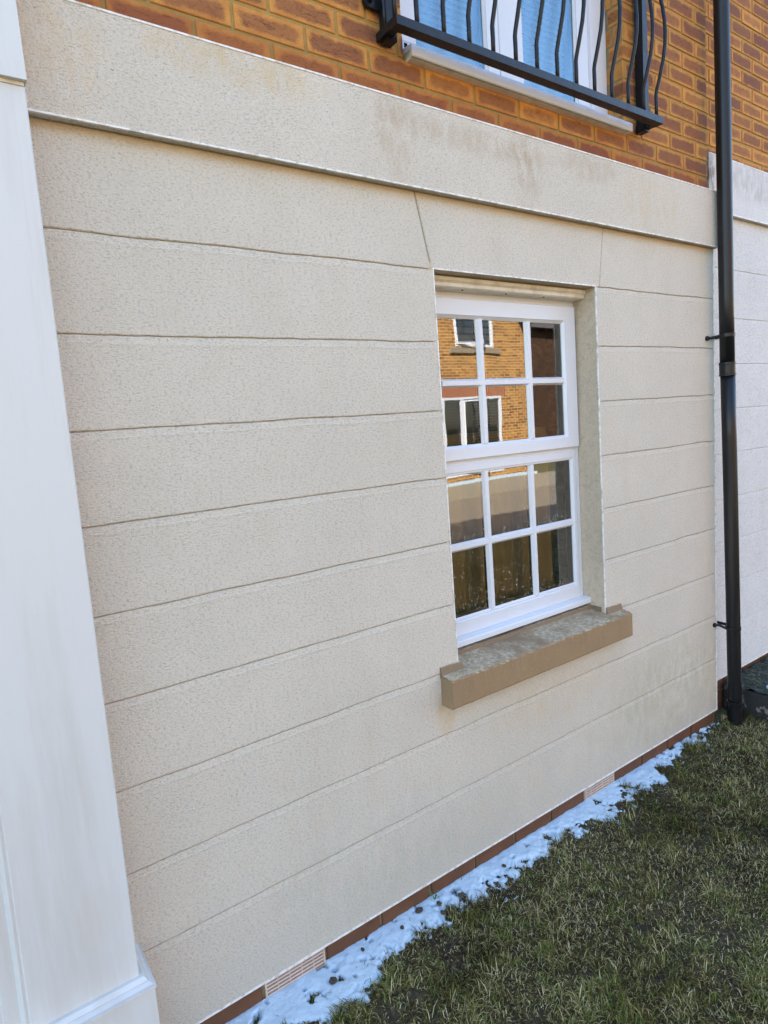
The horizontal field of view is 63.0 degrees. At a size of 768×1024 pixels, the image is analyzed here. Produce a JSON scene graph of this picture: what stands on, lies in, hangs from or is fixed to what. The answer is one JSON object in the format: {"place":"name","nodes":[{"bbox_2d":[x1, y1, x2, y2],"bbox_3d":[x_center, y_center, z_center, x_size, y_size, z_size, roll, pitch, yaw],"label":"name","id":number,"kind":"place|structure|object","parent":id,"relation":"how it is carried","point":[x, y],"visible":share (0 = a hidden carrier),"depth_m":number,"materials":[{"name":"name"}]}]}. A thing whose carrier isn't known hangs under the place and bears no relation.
{"place":"outdoors","nodes":[
{"label":"outdoors","id":0,"kind":"place"},
{"bbox_2d":[635,693,762,894],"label":"lawn ground","id":1,"kind":"structure","parent":0,"point":[719,713],"depth_m":3.56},
{"bbox_2d":[254,712,767,1023],"bbox_3d":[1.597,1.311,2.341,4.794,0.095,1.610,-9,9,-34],"label":"grass","id":2,"kind":"structure","parent":1,"relation":"on","point":[549,943],"depth_m":2.17,"materials":[{"name":"green plant"}]},
{"bbox_2d":[226,722,718,1023],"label":"snow","id":3,"kind":"structure","parent":2,"relation":"on","point":[290,1003],"depth_m":2.22,"materials":[{"name":"white snow"}]},
{"bbox_2d":[329,977,336,984],"bbox_3d":[-0.163,1.499,2.007,0.025,0.016,0.027,-3,8,12],"label":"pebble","id":4,"kind":"object","parent":3,"relation":"on","point":[332,980],"visible":1,"depth_m":2.00,"materials":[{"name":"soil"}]},
{"bbox_2d":[415,907,422,913],"bbox_3d":[0.127,1.443,2.272,0.034,0.017,0.026,-8,8,-25],"label":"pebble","id":5,"kind":"object","parent":3,"relation":"on","point":[418,910],"visible":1,"depth_m":2.27,"materials":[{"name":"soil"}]},
{"bbox_2d":[457,892,465,896],"bbox_3d":[0.289,1.423,2.331,0.034,0.015,0.021,-4,7,0],"label":"clod","id":6,"kind":"object","parent":3,"relation":"on","point":[461,894],"visible":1,"depth_m":2.33,"materials":[{"name":"soil"}]},
{"bbox_2d":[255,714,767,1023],"bbox_3d":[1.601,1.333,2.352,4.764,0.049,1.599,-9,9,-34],"label":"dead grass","id":7,"kind":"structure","parent":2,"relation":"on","point":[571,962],"depth_m":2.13,"materials":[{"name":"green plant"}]},
{"bbox_2d":[724,656,767,719],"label":"planter","id":8,"kind":"object","parent":2,"relation":"on","point":[754,684],"visible":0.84,"depth_m":3.56,"materials":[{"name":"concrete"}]},
{"label":"ground","id":9,"kind":"structure","parent":0,"visible":0},
{"bbox_2d":[16,0,717,1023],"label":"house","id":10,"kind":"structure","parent":9,"relation":"on","point":[282,236],"depth_m":2.02,"materials":[{"name":"stone"}]},
{"bbox_2d":[0,0,159,1023],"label":"porch pilaster","id":11,"kind":"object","parent":10,"relation":"attached to","point":[71,951],"visible":1,"depth_m":1.43,"materials":[{"name":"white paint"}]},
{"bbox_2d":[416,0,565,98],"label":"venetian blind","id":12,"kind":"object","parent":10,"relation":"attached to","point":[446,53],"depth_m":2.55,"materials":[{"name":"plastic"}]},
{"bbox_2d":[400,0,607,113],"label":"french door","id":13,"kind":"structure","parent":10,"relation":"in","point":[481,9],"depth_m":2.60,"materials":[{"name":"white plastic"}]},
{"bbox_2d":[434,275,590,647],"bbox_3d":[0.524,-0.212,2.582,0.889,1.395,0.117,-9,9,-34],"label":"window","id":14,"kind":"structure","parent":10,"relation":"in","point":[477,301],"depth_m":2.61,"materials":[{"name":"white plastic"}]},
{"bbox_2d":[362,0,666,135],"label":"juliet balcony","id":15,"kind":"structure","parent":10,"relation":"attached to","point":[392,23],"depth_m":2.31,"materials":[{"name":"black metal"}]},
{"bbox_2d":[705,0,743,725],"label":"downpipe","id":16,"kind":"object","parent":10,"relation":"attached to","point":[724,189],"visible":0.98,"depth_m":3.15,"materials":[{"name":"black plastic"}]},
{"bbox_2d":[705,0,767,711],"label":"neighbouring house","id":17,"kind":"structure","parent":9,"relation":"on","point":[749,58],"depth_m":3.53,"materials":[{"name":"brick"},{"name":"stone"}]}
]}

